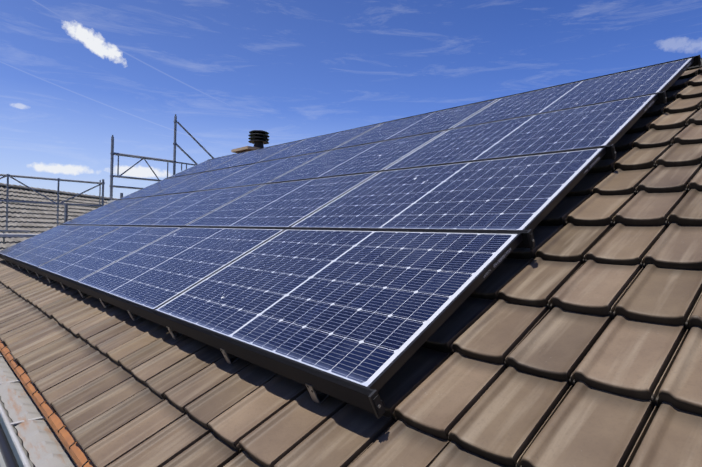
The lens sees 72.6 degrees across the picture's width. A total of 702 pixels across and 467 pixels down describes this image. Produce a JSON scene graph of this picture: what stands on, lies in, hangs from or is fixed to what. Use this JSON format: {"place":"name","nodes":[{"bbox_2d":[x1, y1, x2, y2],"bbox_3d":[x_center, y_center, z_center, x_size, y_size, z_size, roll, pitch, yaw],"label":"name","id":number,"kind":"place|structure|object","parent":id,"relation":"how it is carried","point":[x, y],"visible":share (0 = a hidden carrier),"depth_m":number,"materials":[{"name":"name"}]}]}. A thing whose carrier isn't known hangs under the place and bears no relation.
{"place":"outdoors","nodes":[
{"label":"outdoors","id":0,"kind":"place"},
{"bbox_2d":[0,423,18,466],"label":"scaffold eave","id":1,"kind":"object","parent":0,"point":[8,456],"depth_m":2.25,"materials":[{"name":"grey metal"}]},
{"bbox_2d":[0,339,95,466],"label":"tiles","id":2,"kind":"object","parent":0,"point":[76,452],"visible":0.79,"depth_m":2.37,"materials":[{"name":"orange tile"}]},
{"bbox_2d":[0,114,213,243],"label":"scaffolding","id":3,"kind":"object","parent":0,"point":[102,183],"depth_m":10.44,"materials":[{"name":"grey metal"}]},
{"bbox_2d":[0,0,701,198],"label":"sky","id":4,"kind":"structure","parent":0,"point":[75,75],"materials":[{"name":"blue"}]},
{"bbox_3d":[-1.607,0.874,2.975,0.552,0.523,14.470,1,0,-42],"label":"eave","id":5,"kind":"object","parent":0,"visible":0},
{"bbox_2d":[0,351,77,466],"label":"flashing","id":6,"kind":"object","parent":5,"relation":"attached to","point":[37,442],"visible":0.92,"depth_m":2.44,"materials":[{"name":"metal"}]},
{"label":"ground","id":7,"kind":"structure","parent":0,"visible":0},
{"bbox_2d":[0,414,23,466],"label":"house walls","id":8,"kind":"structure","parent":7,"relation":"on","point":[13,448],"depth_m":6.52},
{"bbox_2d":[0,66,701,466],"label":"roof tiles","id":9,"kind":"object","parent":8,"relation":"on","point":[572,338],"visible":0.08,"depth_m":1.76,"materials":[{"name":"tile"}]},
{"bbox_2d":[0,55,700,418],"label":"solar mounting rails","id":10,"kind":"object","parent":9,"relation":"on","point":[326,385],"visible":0.23,"depth_m":2.36,"materials":[{"name":"black"}]},
{"bbox_2d":[0,225,84,257],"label":"solar panel","id":11,"kind":"object","parent":10,"relation":"on","point":[31,243],"visible":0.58,"depth_m":7.57,"materials":[{"name":"blue"}]},
{"bbox_2d":[14,225,122,266],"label":"solar panel","id":12,"kind":"object","parent":10,"relation":"on","point":[58,247],"visible":0.74,"depth_m":6.23,"materials":[{"name":"blue"}]},
{"bbox_2d":[63,197,146,223],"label":"solar panel","id":13,"kind":"object","parent":10,"relation":"on","point":[101,212],"visible":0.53,"depth_m":8.21,"materials":[{"name":"blue"}]},
{"bbox_2d":[39,226,180,280],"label":"solar panel","id":14,"kind":"object","parent":10,"relation":"on","point":[86,260],"visible":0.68,"depth_m":4.90,"materials":[{"name":"blue"}]},
{"bbox_2d":[90,192,193,224],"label":"solar panel","id":15,"kind":"object","parent":10,"relation":"on","point":[135,211],"visible":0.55,"depth_m":6.88,"materials":[{"name":"blue"}]},
{"bbox_2d":[120,172,202,198],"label":"solar panel","id":16,"kind":"object","parent":10,"relation":"on","point":[157,187],"visible":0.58,"depth_m":8.84,"materials":[{"name":"blue"}]},
{"bbox_2d":[77,227,284,309],"bbox_3d":[-1.393,0.205,3.727,1.765,0.036,1.040,1,29,48],"label":"solar panel","id":17,"kind":"object","parent":10,"relation":"on","point":[154,275],"visible":0.82,"depth_m":3.54,"materials":[{"name":"blue"}]},
{"bbox_2d":[127,184,263,225],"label":"solar panel","id":18,"kind":"object","parent":10,"relation":"on","point":[189,208],"visible":0.87,"depth_m":5.54,"materials":[{"name":"blue"}]},
{"bbox_2d":[152,163,254,195],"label":"solar panel","id":19,"kind":"object","parent":10,"relation":"on","point":[199,181],"visible":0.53,"depth_m":7.52,"materials":[{"name":"blue"}]},
{"bbox_2d":[168,151,248,177],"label":"solar panel","id":20,"kind":"object","parent":10,"relation":"on","point":[206,165],"visible":0.58,"depth_m":9.47,"materials":[{"name":"blue"}]},
{"bbox_2d":[207,140,302,170],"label":"solar panel","id":21,"kind":"object","parent":10,"relation":"on","point":[254,156],"visible":0.63,"depth_m":8.15,"materials":[{"name":"blue"}]},
{"bbox_2d":[198,150,329,190],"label":"solar panel","id":22,"kind":"object","parent":10,"relation":"on","point":[263,172],"visible":0.82,"depth_m":6.18,"materials":[{"name":"blue"}]},
{"bbox_2d":[185,172,378,226],"bbox_3d":[-0.693,-0.280,4.356,1.765,0.035,1.040,1,28,48],"label":"solar panel","id":23,"kind":"object","parent":10,"relation":"on","point":[286,204],"visible":0.82,"depth_m":4.20,"materials":[{"name":"blue"}]},
{"bbox_2d":[259,123,381,161],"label":"solar panel","id":24,"kind":"object","parent":10,"relation":"on","point":[322,143],"visible":0.66,"depth_m":6.82,"materials":[{"name":"blue"}]},
{"bbox_2d":[155,229,522,391],"bbox_3d":[-0.196,0.236,2.417,1.765,0.035,1.040,1,28,48],"label":"solar panel","id":25,"kind":"object","parent":10,"relation":"on","point":[374,310],"visible":0.92,"depth_m":2.11,"materials":[{"name":"blue"}]},
{"bbox_2d":[268,130,446,182],"bbox_3d":[0.005,-0.765,4.983,1.765,0.035,1.040,1,28,48],"label":"solar panel","id":26,"kind":"object","parent":10,"relation":"on","point":[357,159],"visible":0.82,"depth_m":4.85,"materials":[{"name":"blue"}]},
{"bbox_2d":[334,98,499,148],"bbox_3d":[0.707,-1.251,5.611,1.765,0.036,1.040,1,28,48],"label":"solar panel","id":27,"kind":"object","parent":10,"relation":"on","point":[435,121],"visible":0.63,"depth_m":5.49,"materials":[{"name":"blue"}]},
{"bbox_2d":[291,147,605,229],"bbox_3d":[0.502,-0.249,3.045,1.765,0.035,1.040,1,28,48],"label":"solar panel","id":28,"kind":"object","parent":10,"relation":"on","point":[529,192],"visible":0.92,"depth_m":2.80,"materials":[{"name":"blue"}]},
{"bbox_2d":[383,94,657,169],"bbox_3d":[1.201,-0.736,3.673,1.765,0.035,1.040,1,28,48],"label":"solar panel","id":29,"kind":"object","parent":10,"relation":"on","point":[606,123],"visible":0.95,"depth_m":3.47,"materials":[{"name":"blue"}]},
{"bbox_2d":[453,57,693,127],"bbox_3d":[1.903,-1.219,4.300,1.765,0.036,1.040,2,28,48],"label":"solar panel","id":30,"kind":"object","parent":10,"relation":"on","point":[649,80],"visible":0.9,"depth_m":4.13,"materials":[{"name":"blue"}]},
{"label":"roof slope","id":31,"kind":"object","parent":8,"relation":"on","visible":0},
{"bbox_2d":[231,146,259,152],"bbox_3d":[-2.134,-1.186,10.865,0.940,1.395,0.720,1,0,-42],"label":"chimney","id":32,"kind":"object","parent":31,"relation":"on","point":[243,149],"visible":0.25,"depth_m":10.48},
{"bbox_2d":[248,130,268,147],"bbox_3d":[-2.097,-2.113,10.877,0.472,0.461,0.472,1,0,-42],"label":"roof vent","id":33,"kind":"object","parent":32,"relation":"on","point":[258,138],"visible":0.88,"depth_m":10.78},
{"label":"neighbouring house walls","id":34,"kind":"object","parent":7,"relation":"on","visible":0},
{"bbox_2d":[1,186,109,200],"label":"neighbour roof","id":35,"kind":"structure","parent":34,"relation":"on","point":[52,192],"depth_m":25.02,"materials":[{"name":"grey tile"}]},
{"bbox_2d":[0,186,108,250],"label":"neighbour roof pantiles","id":36,"kind":"object","parent":35,"relation":"on","point":[35,218],"visible":0.1,"depth_m":21.65,"materials":[{"name":"grey tile"}]},
{"bbox_2d":[0,183,117,199],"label":"neighbour ridge tiles","id":37,"kind":"object","parent":35,"relation":"on","point":[45,190],"visible":0.71,"depth_m":25.04,"materials":[{"name":"grey tile"}]}
]}

